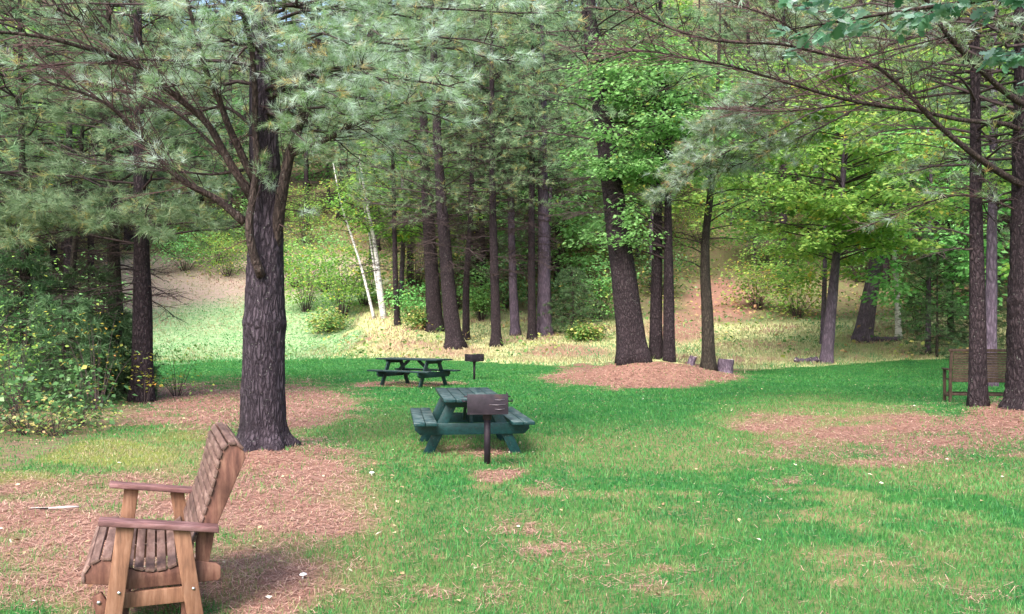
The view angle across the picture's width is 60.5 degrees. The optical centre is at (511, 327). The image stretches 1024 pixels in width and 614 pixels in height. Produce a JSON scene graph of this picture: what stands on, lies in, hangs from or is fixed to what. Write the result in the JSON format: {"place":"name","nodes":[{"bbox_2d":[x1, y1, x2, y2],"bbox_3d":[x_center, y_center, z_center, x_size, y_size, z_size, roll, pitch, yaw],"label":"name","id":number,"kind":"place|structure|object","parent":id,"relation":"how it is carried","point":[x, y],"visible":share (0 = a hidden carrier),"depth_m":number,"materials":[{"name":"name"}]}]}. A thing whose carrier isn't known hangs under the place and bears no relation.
{"place":"outdoors","nodes":[
{"label":"outdoors","id":0,"kind":"place"},
{"bbox_2d":[0,0,1023,613],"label":"ground","id":1,"kind":"structure","parent":0,"point":[676,376],"depth_m":10.72,"materials":[{"name":"plant"}]},
{"bbox_2d":[0,338,64,428],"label":"shrub","id":2,"kind":"object","parent":1,"relation":"on","point":[16,373],"visible":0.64,"depth_m":13.77,"materials":[{"name":"green plant"}]},
{"bbox_2d":[0,21,69,311],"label":"pine tree","id":3,"kind":"object","parent":1,"relation":"on","point":[38,232],"visible":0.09,"depth_m":43.69,"materials":[{"name":"green plant"}]},
{"bbox_2d":[0,243,81,405],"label":"young hemlock","id":4,"kind":"object","parent":1,"relation":"on","point":[20,264],"visible":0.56,"depth_m":18.79,"materials":[{"name":"green plant"}]},
{"bbox_2d":[0,275,86,412],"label":"shrub","id":5,"kind":"object","parent":1,"relation":"on","point":[14,376],"visible":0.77,"depth_m":16.53,"materials":[{"name":"green plant"}]},
{"bbox_2d":[0,0,92,334],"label":"pine tree","id":6,"kind":"object","parent":1,"relation":"on","point":[6,138],"visible":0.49,"depth_m":18.97,"materials":[{"name":"green plant"}]},
{"bbox_2d":[0,15,98,335],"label":"broadleaf tree","id":7,"kind":"object","parent":1,"relation":"on","point":[45,125],"visible":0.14,"depth_m":45.71,"materials":[{"name":"green plant"}]},
{"bbox_2d":[0,0,99,313],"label":"pine tree","id":8,"kind":"object","parent":1,"relation":"on","point":[6,11],"visible":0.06,"depth_m":49.12,"materials":[{"name":"green plant"}]},
{"bbox_2d":[0,295,129,408],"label":"shrub","id":9,"kind":"object","parent":1,"relation":"on","point":[9,323],"visible":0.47,"depth_m":17.46,"materials":[{"name":"green plant"}]},
{"bbox_2d":[0,390,139,439],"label":"shrub","id":10,"kind":"object","parent":1,"relation":"on","point":[56,420],"visible":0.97,"depth_m":13.06,"materials":[{"name":"green plant"}]},
{"bbox_2d":[0,361,142,437],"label":"shrub","id":11,"kind":"object","parent":1,"relation":"on","point":[11,383],"visible":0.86,"depth_m":13.22,"materials":[{"name":"green plant"}]},
{"bbox_2d":[0,0,157,322],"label":"pine tree","id":12,"kind":"object","parent":1,"relation":"on","point":[67,246],"visible":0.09,"depth_m":44.71,"materials":[{"name":"green plant"}]},
{"bbox_2d":[18,351,141,429],"bbox_3d":[-7.147,1.032,14.570,1.647,1.274,2.213,0,0,-43],"label":"shrub","id":13,"kind":"object","parent":1,"relation":"on","point":[80,395],"visible":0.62,"depth_m":14.32,"materials":[{"name":"green plant"}]},
{"bbox_2d":[0,0,166,399],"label":"pine tree","id":14,"kind":"object","parent":1,"relation":"on","point":[23,233],"visible":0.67,"depth_m":18.41,"materials":[{"name":"green plant"}]},
{"bbox_2d":[0,6,185,390],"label":"pine tree","id":15,"kind":"object","parent":1,"relation":"on","point":[74,246],"visible":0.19,"depth_m":22.44,"materials":[{"name":"green plant"}]},
{"bbox_2d":[48,301,155,410],"bbox_3d":[-7.739,0.553,16.750,2.270,2.091,1.460,0,0,31],"label":"shrub","id":16,"kind":"object","parent":1,"relation":"on","point":[96,394],"visible":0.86,"depth_m":16.66,"materials":[{"name":"green plant"}]},
{"bbox_2d":[46,6,160,276],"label":"pine tree","id":17,"kind":"object","parent":1,"relation":"on","point":[91,240],"visible":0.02,"depth_m":56.57,"materials":[{"name":"green plant"}]},
{"bbox_2d":[65,306,165,400],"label":"young hemlock","id":18,"kind":"object","parent":1,"relation":"on","point":[124,338],"visible":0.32,"depth_m":19.26,"materials":[{"name":"green plant"}]},
{"bbox_2d":[0,0,240,394],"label":"pine tree","id":19,"kind":"object","parent":1,"relation":"on","point":[115,260],"visible":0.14,"depth_m":20.66,"materials":[{"name":"green plant"}]},
{"bbox_2d":[85,346,160,399],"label":"young hemlock","id":20,"kind":"object","parent":1,"relation":"on","point":[125,373],"visible":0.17,"depth_m":19.29,"materials":[{"name":"green plant"}]},
{"bbox_2d":[0,0,249,402],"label":"pine tree","id":21,"kind":"object","parent":1,"relation":"on","point":[142,321],"visible":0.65,"depth_m":18.72,"materials":[{"name":"green plant"}]},
{"bbox_2d":[78,0,190,241],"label":"pine tree","id":22,"kind":"object","parent":1,"relation":"on","point":[131,234],"visible":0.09,"depth_m":64.22,"materials":[{"name":"green plant"}]},
{"bbox_2d":[100,5,212,226],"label":"pine tree","id":23,"kind":"object","parent":1,"relation":"on","point":[173,125],"visible":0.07,"depth_m":69.23,"materials":[{"name":"green plant"}]},
{"bbox_2d":[81,422,245,613],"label":"armchair","id":24,"kind":"object","parent":1,"relation":"on","point":[197,514],"visible":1,"depth_m":4.77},
{"bbox_2d":[155,341,214,395],"bbox_3d":[-7.912,0.919,20.544,1.898,1.398,1.764,0,0,-15],"label":"shrub","id":25,"kind":"object","parent":1,"relation":"on","point":[171,376],"visible":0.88,"depth_m":20.48,"materials":[{"name":"green plant"}]},
{"bbox_2d":[151,225,225,270],"bbox_3d":[-22.223,-5.473,59.700,5.972,3.291,5.692,0,0,-34],"label":"bush","id":26,"kind":"object","parent":1,"relation":"on","point":[184,258],"visible":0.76,"depth_m":59.66,"materials":[{"name":"green plant"}]},
{"bbox_2d":[175,87,249,215],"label":"broadleaf tree","id":27,"kind":"object","parent":1,"relation":"on","point":[202,158],"visible":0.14,"depth_m":73.54,"materials":[{"name":"green plant"}]},
{"bbox_2d":[177,206,247,263],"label":"sapling","id":28,"kind":"object","parent":1,"relation":"on","point":[208,240],"visible":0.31,"depth_m":61.86,"materials":[{"name":"green plant"}]},
{"bbox_2d":[179,18,249,241],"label":"pine tree","id":29,"kind":"object","parent":1,"relation":"on","point":[228,28],"visible":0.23,"depth_m":68.65,"materials":[{"name":"green plant"}]},
{"bbox_2d":[189,230,246,275],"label":"bush","id":30,"kind":"object","parent":1,"relation":"on","point":[226,264],"visible":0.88,"depth_m":58.63,"materials":[{"name":"green plant"}]},
{"bbox_2d":[232,0,324,193],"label":"pine tree","id":31,"kind":"object","parent":1,"relation":"on","point":[291,9],"visible":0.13,"depth_m":73.61,"materials":[{"name":"green plant"}]},
{"bbox_2d":[0,0,591,452],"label":"pine tree","id":32,"kind":"object","parent":1,"relation":"on","point":[262,388],"visible":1,"depth_m":10.71,"materials":[{"name":"green plant"}]},
{"bbox_2d":[276,9,345,230],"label":"pine tree","id":33,"kind":"object","parent":1,"relation":"on","point":[306,169],"visible":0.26,"depth_m":70.89,"materials":[{"name":"green plant"}]},
{"bbox_2d":[284,236,346,311],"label":"sapling","id":34,"kind":"object","parent":1,"relation":"on","point":[303,296],"visible":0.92,"depth_m":51.85,"materials":[{"name":"green plant"}]},
{"bbox_2d":[285,182,349,243],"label":"sapling","id":35,"kind":"object","parent":1,"relation":"on","point":[301,224],"visible":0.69,"depth_m":65.81,"materials":[{"name":"green plant"}]},
{"bbox_2d":[279,70,357,208],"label":"broadleaf tree","id":36,"kind":"object","parent":1,"relation":"on","point":[323,166],"visible":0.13,"depth_m":77.67,"materials":[{"name":"green plant"}]},
{"bbox_2d":[283,222,370,291],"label":"sapling","id":37,"kind":"object","parent":1,"relation":"on","point":[334,240],"visible":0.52,"depth_m":55.76,"materials":[{"name":"plant"}]},
{"bbox_2d":[298,300,357,332],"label":"bush","id":38,"kind":"object","parent":1,"relation":"on","point":[325,324],"visible":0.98,"depth_m":47.69,"materials":[{"name":"green plant"}]},
{"bbox_2d":[291,0,376,218],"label":"pine tree","id":39,"kind":"object","parent":1,"relation":"on","point":[339,173],"visible":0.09,"depth_m":74.94,"materials":[{"name":"green plant"}]},
{"bbox_2d":[296,162,390,318],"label":"birch tree","id":40,"kind":"object","parent":1,"relation":"on","point":[349,230],"visible":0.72,"depth_m":48.80,"materials":[{"name":"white plant"}]},
{"bbox_2d":[307,241,380,318],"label":"sapling","id":41,"kind":"object","parent":1,"relation":"on","point":[340,297],"visible":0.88,"depth_m":49.80,"materials":[{"name":"green plant"}]},
{"bbox_2d":[324,174,385,310],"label":"birch tree","id":42,"kind":"object","parent":1,"relation":"on","point":[361,214],"visible":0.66,"depth_m":48.35,"materials":[{"name":"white plant"}]},
{"bbox_2d":[328,234,398,305],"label":"sapling","id":43,"kind":"object","parent":1,"relation":"on","point":[364,294],"visible":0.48,"depth_m":51.91,"materials":[{"name":"green plant"}]},
{"bbox_2d":[330,158,400,318],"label":"birch tree","id":44,"kind":"object","parent":1,"relation":"on","point":[383,315],"visible":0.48,"depth_m":48.49,"materials":[{"name":"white plant"}]},
{"bbox_2d":[319,0,429,263],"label":"pine tree","id":45,"kind":"object","parent":1,"relation":"on","point":[336,147],"visible":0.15,"depth_m":61.72,"materials":[{"name":"green plant"}]},
{"bbox_2d":[330,25,447,325],"bbox_3d":[-6.586,-8.165,46.070,6.614,16.489,6.452,0,0,0],"label":"tree","id":46,"kind":"object","parent":1,"relation":"on","point":[394,250],"visible":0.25,"depth_m":46.26,"materials":[{"name":"green plant"}]},
{"bbox_2d":[332,83,464,298],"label":"broadleaf tree","id":47,"kind":"object","parent":1,"relation":"on","point":[401,274],"visible":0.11,"depth_m":52.61,"materials":[{"name":"green plant"}]},
{"bbox_2d":[376,278,425,320],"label":"bush","id":48,"kind":"object","parent":1,"relation":"on","point":[412,303],"visible":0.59,"depth_m":46.68,"materials":[{"name":"green plant"}]},
{"bbox_2d":[374,213,439,286],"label":"sapling","id":49,"kind":"object","parent":1,"relation":"on","point":[416,276],"visible":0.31,"depth_m":55.90,"materials":[{"name":"green plant"}]},
{"bbox_2d":[353,17,465,284],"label":"pine tree","id":50,"kind":"object","parent":1,"relation":"on","point":[411,119],"visible":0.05,"depth_m":56.62,"materials":[{"name":"green plant"}]},
{"bbox_2d":[334,0,488,332],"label":"pine tree","id":51,"kind":"object","parent":1,"relation":"on","point":[434,317],"visible":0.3,"depth_m":44.21,"materials":[{"name":"green plant"}]},
{"bbox_2d":[367,357,459,387],"bbox_3d":[-2.718,1.243,24.300,2.165,0.760,1.448,0,0,33],"label":"picnic table","id":52,"kind":"object","parent":1,"relation":"on","point":[426,372],"visible":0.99,"depth_m":24.20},
{"bbox_2d":[364,57,506,245],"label":"broadleaf tree","id":53,"kind":"object","parent":1,"relation":"on","point":[407,232],"visible":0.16,"depth_m":50.58,"materials":[{"name":"green plant"}]},
{"bbox_2d":[349,0,537,349],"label":"pine tree","id":54,"kind":"object","parent":1,"relation":"on","point":[454,339],"visible":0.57,"depth_m":39.45,"materials":[{"name":"green plant"}]},
{"bbox_2d":[415,236,486,308],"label":"sapling","id":55,"kind":"object","parent":1,"relation":"on","point":[457,261],"visible":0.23,"depth_m":49.77,"materials":[{"name":"green plant"}]},
{"bbox_2d":[410,387,534,453],"bbox_3d":[-0.597,1.252,11.850,1.498,0.735,2.115,0,0,-8],"label":"picnic table","id":56,"kind":"object","parent":1,"relation":"on","point":[443,418],"visible":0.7,"depth_m":11.21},
{"bbox_2d":[414,5,536,339],"bbox_3d":[-1.834,-7.340,42.153,6.245,16.225,6.185,0,0,0],"label":"pine tree","id":57,"kind":"object","parent":1,"relation":"on","point":[465,316],"visible":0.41,"depth_m":41.99,"materials":[{"name":"green plant"}]},
{"bbox_2d":[456,265,507,320],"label":"bush","id":58,"kind":"object","parent":1,"relation":"on","point":[482,302],"visible":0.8,"depth_m":46.84,"materials":[{"name":"green plant"}]},
{"bbox_2d":[432,0,537,298],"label":"pine tree","id":59,"kind":"object","parent":1,"relation":"on","point":[500,248],"visible":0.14,"depth_m":51.42,"materials":[{"name":"green plant"}]},
{"bbox_2d":[462,392,512,463],"bbox_3d":[-0.281,1.173,9.985,0.576,0.851,0.410,0,0,-3],"label":"park grill","id":60,"kind":"object","parent":1,"relation":"on","point":[487,406],"visible":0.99,"depth_m":9.79,"materials":[{"name":"metal"}]},
{"bbox_2d":[430,0,558,346],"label":"pine tree","id":61,"kind":"object","parent":1,"relation":"on","point":[496,335],"visible":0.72,"depth_m":39.92,"materials":[{"name":"green plant"}]},
{"bbox_2d":[0,215,1006,372],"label":"meadow grass","id":62,"kind":"structure","parent":1,"relation":"on","point":[728,351],"depth_m":43.14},
{"bbox_2d":[0,137,1007,362],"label":"undergrowth","id":63,"kind":"object","parent":1,"relation":"on","point":[525,350],"visible":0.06,"depth_m":49.99,"materials":[{"name":"green plant"}]},
{"bbox_2d":[474,251,537,308],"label":"sapling","id":64,"kind":"object","parent":1,"relation":"on","point":[506,294],"visible":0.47,"depth_m":49.79,"materials":[{"name":"green plant"}]},
{"bbox_2d":[444,1,573,335],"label":"pine tree","id":65,"kind":"object","parent":1,"relation":"on","point":[515,329],"visible":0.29,"depth_m":42.97,"materials":[{"name":"green plant"}]},
{"bbox_2d":[0,360,1023,613],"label":"pine straw","id":66,"kind":"object","parent":1,"relation":"on","point":[304,524],"visible":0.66,"depth_m":7.81,"materials":[{"name":"plant"}]},
{"bbox_2d":[0,287,121,410],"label":"young hemlock","id":67,"kind":"object","parent":66,"relation":"on","point":[57,305],"visible":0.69,"depth_m":17.36,"materials":[{"name":"green plant"}]},
{"bbox_2d":[38,256,130,401],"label":"young hemlock","id":68,"kind":"object","parent":66,"relation":"on","point":[63,283],"visible":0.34,"depth_m":19.36,"materials":[{"name":"green plant"}]},
{"bbox_2d":[0,317,1023,609],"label":"fallen leaves","id":69,"kind":"object","parent":1,"relation":"on","point":[398,501],"visible":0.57,"depth_m":8.83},
{"bbox_2d":[461,0,592,339],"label":"pine tree","id":70,"kind":"object","parent":1,"relation":"on","point":[531,329],"visible":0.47,"depth_m":41.92,"materials":[{"name":"green plant"}]},
{"bbox_2d":[474,22,583,296],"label":"pine tree","id":71,"kind":"object","parent":1,"relation":"on","point":[499,214],"visible":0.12,"depth_m":52.09,"materials":[{"name":"green plant"}]},
{"bbox_2d":[469,0,599,335],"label":"pine tree","id":72,"kind":"object","parent":1,"relation":"on","point":[544,297],"visible":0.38,"depth_m":43.03,"materials":[{"name":"green plant"}]},
{"bbox_2d":[483,118,608,301],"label":"broadleaf tree","id":73,"kind":"object","parent":1,"relation":"on","point":[575,222],"visible":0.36,"depth_m":50.94,"materials":[{"name":"green plant"}]},
{"bbox_2d":[515,16,606,286],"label":"pine tree","id":74,"kind":"object","parent":1,"relation":"on","point":[560,236],"visible":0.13,"depth_m":54.86,"materials":[{"name":"green plant"}]},
{"bbox_2d":[524,263,600,324],"bbox_3d":[2.521,-1.716,45.828,4.071,3.256,3.610,0,0,0],"label":"bush","id":75,"kind":"object","parent":1,"relation":"on","point":[562,296],"visible":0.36,"depth_m":45.67,"materials":[{"name":"green plant"}]},
{"bbox_2d":[537,263,608,338],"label":"young hemlock","id":76,"kind":"object","parent":1,"relation":"on","point":[583,310],"visible":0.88,"depth_m":42.76,"materials":[{"name":"green plant"}]},
{"bbox_2d":[561,319,610,340],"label":"bush","id":77,"kind":"object","parent":1,"relation":"on","point":[585,330],"visible":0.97,"depth_m":41.63,"materials":[{"name":"green plant"}]},
{"bbox_2d":[478,0,702,365],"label":"pine tree","id":78,"kind":"object","parent":1,"relation":"on","point":[631,345],"visible":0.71,"depth_m":26.27,"materials":[{"name":"green plant"}]},
{"bbox_2d":[569,256,639,320],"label":"sapling","id":79,"kind":"object","parent":1,"relation":"on","point":[605,278],"visible":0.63,"depth_m":46.73,"materials":[{"name":"plant"}]},
{"bbox_2d":[565,0,734,359],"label":"pine tree","id":80,"kind":"object","parent":1,"relation":"on","point":[655,338],"visible":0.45,"depth_m":26.73,"materials":[{"name":"green plant"}]},
{"bbox_2d":[586,41,721,287],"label":"broadleaf tree","id":81,"kind":"object","parent":1,"relation":"on","point":[678,206],"visible":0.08,"depth_m":54.87,"materials":[{"name":"green plant"}]},
{"bbox_2d":[546,11,764,361],"bbox_3d":[4.153,-4.170,26.469,5.803,10.752,6.861,0,0,-12],"label":"maple tree","id":82,"kind":"object","parent":1,"relation":"on","point":[636,164],"visible":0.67,"depth_m":25.77,"materials":[{"name":"green plant"}]},
{"bbox_2d":[632,226,696,295],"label":"sapling","id":83,"kind":"object","parent":1,"relation":"on","point":[645,269],"visible":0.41,"depth_m":52.90,"materials":[{"name":"green plant"}]},
{"bbox_2d":[663,183,738,244],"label":"sapling","id":84,"kind":"object","parent":1,"relation":"on","point":[698,226],"visible":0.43,"depth_m":65.80,"materials":[{"name":"green plant"}]},
{"bbox_2d":[629,0,793,370],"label":"maple tree","id":85,"kind":"object","parent":1,"relation":"on","point":[708,358],"visible":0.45,"depth_m":27.09,"materials":[{"name":"green plant"}]},
{"bbox_2d":[688,0,761,99],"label":"pine tree","id":86,"kind":"object","parent":1,"relation":"on","point":[716,25],"visible":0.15,"depth_m":95.62,"materials":[{"name":"green plant"}]},
{"bbox_2d":[694,0,791,209],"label":"pine tree","id":87,"kind":"object","parent":1,"relation":"on","point":[746,37],"visible":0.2,"depth_m":73.35,"materials":[{"name":"green plant"}]},
{"bbox_2d":[716,242,789,308],"bbox_3d":[13.957,-2.918,49.949,4.652,3.834,4.450,0,0,45],"label":"bush","id":88,"kind":"object","parent":1,"relation":"on","point":[754,288],"visible":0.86,"depth_m":49.86,"materials":[{"name":"green plant"}]},
{"bbox_2d":[714,132,796,267],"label":"broadleaf tree","id":89,"kind":"object","parent":1,"relation":"on","point":[752,213],"visible":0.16,"depth_m":59.20,"materials":[{"name":"green plant"}]},
{"bbox_2d":[723,0,832,234],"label":"pine tree","id":90,"kind":"object","parent":1,"relation":"on","point":[788,23],"visible":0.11,"depth_m":58.40,"materials":[{"name":"green plant"}]},
{"bbox_2d":[727,0,843,293],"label":"pine tree","id":91,"kind":"object","parent":1,"relation":"on","point":[783,168],"visible":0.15,"depth_m":54.07,"materials":[{"name":"green plant"}]},
{"bbox_2d":[548,0,1023,410],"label":"pine tree","id":92,"kind":"object","parent":1,"relation":"on","point":[1013,395],"visible":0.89,"depth_m":14.78,"materials":[{"name":"green plant"}]},
{"bbox_2d":[757,254,845,317],"bbox_3d":[15.758,-2.457,48.211,4.593,3.888,4.510,0,0,36],"label":"bush","id":93,"kind":"object","parent":1,"relation":"on","point":[792,300],"visible":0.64,"depth_m":48.05,"materials":[{"name":"green plant"}]},
{"bbox_2d":[750,119,884,343],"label":"broadleaf tree","id":94,"kind":"object","parent":1,"relation":"on","point":[823,272],"visible":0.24,"depth_m":40.79,"materials":[{"name":"green plant"}]},
{"bbox_2d":[683,42,1009,363],"bbox_3d":[12.169,-4.854,33.468,10.944,12.962,11.188,0,0,0],"label":"broadleaf tree","id":95,"kind":"object","parent":1,"relation":"on","point":[838,238],"visible":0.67,"depth_m":33.57,"materials":[{"name":"green plant"}]},
{"bbox_2d":[811,94,958,336],"bbox_3d":[17.729,-5.830,42.044,7.410,13.093,7.351,0,0,33],"label":"broadleaf tree","id":96,"kind":"object","parent":1,"relation":"on","point":[898,329],"visible":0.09,"depth_m":42.28,"materials":[{"name":"plant"}]},
{"bbox_2d":[768,20,1012,342],"bbox_3d":[17.265,-6.992,40.917,11.591,15.780,9.978,0,0,0],"label":"broadleaf tree","id":97,"kind":"object","parent":1,"relation":"on","point":[865,320],"visible":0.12,"depth_m":41.09,"materials":[{"name":"green plant"}]},
{"bbox_2d":[767,0,1023,93],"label":"oak tree","id":98,"kind":"object","parent":1,"relation":"on","point":[1011,58],"visible":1,"depth_m":7.83,"materials":[{"name":"green plant"}]},
{"bbox_2d":[875,269,966,332],"bbox_3d":[20.167,-1.396,43.806,4.789,3.400,4.719,0,0,0],"label":"bush","id":99,"kind":"object","parent":1,"relation":"on","point":[909,318],"visible":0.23,"depth_m":43.74,"materials":[{"name":"green plant"}]},
{"bbox_2d":[829,0,1013,386],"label":"pine tree","id":100,"kind":"object","parent":1,"relation":"on","point":[991,292],"visible":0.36,"depth_m":23.88,"materials":[{"name":"green plant"}]},
{"bbox_2d":[827,0,1023,406],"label":"pine tree","id":101,"kind":"object","parent":1,"relation":"on","point":[977,392],"visible":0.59,"depth_m":15.21,"materials":[{"name":"green plant"}]},
{"bbox_2d":[885,228,968,357],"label":"young hemlock","id":102,"kind":"object","parent":1,"relation":"on","point":[936,309],"visible":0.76,"depth_m":36.89,"materials":[{"name":"green plant"}]},
{"bbox_2d":[851,124,1011,353],"bbox_3d":[18.022,-3.800,38.040,7.361,10.381,6.272,0,0,32],"label":"broadleaf tree","id":103,"kind":"object","parent":1,"relation":"on","point":[907,289],"visible":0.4,"depth_m":37.68,"materials":[{"name":"green plant"}]},
{"bbox_2d":[886,60,1009,337],"bbox_3d":[20.853,-6.063,41.952,6.416,13.782,5.312,0,0,28],"label":"pine tree","id":104,"kind":"object","parent":1,"relation":"on","point":[908,265],"visible":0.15,"depth_m":41.84,"materials":[{"name":"green plant"}]},
{"bbox_2d":[933,219,1007,345],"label":"young hemlock","id":105,"kind":"object","parent":1,"relation":"on","point":[1003,324],"visible":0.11,"depth_m":39.95,"materials":[{"name":"green plant"}]},
{"bbox_2d":[941,349,1006,401],"bbox_3d":[9.151,0.939,17.094,1.330,1.042,0.685,0,0,14],"label":"park bench","id":106,"kind":"object","parent":1,"relation":"on","point":[959,360],"visible":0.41,"depth_m":16.92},
{"bbox_2d":[0,318,1023,613],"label":"grass","id":107,"kind":"structure","parent":0,"point":[658,466],"depth_m":8.61,"materials":[{"name":"plant"}]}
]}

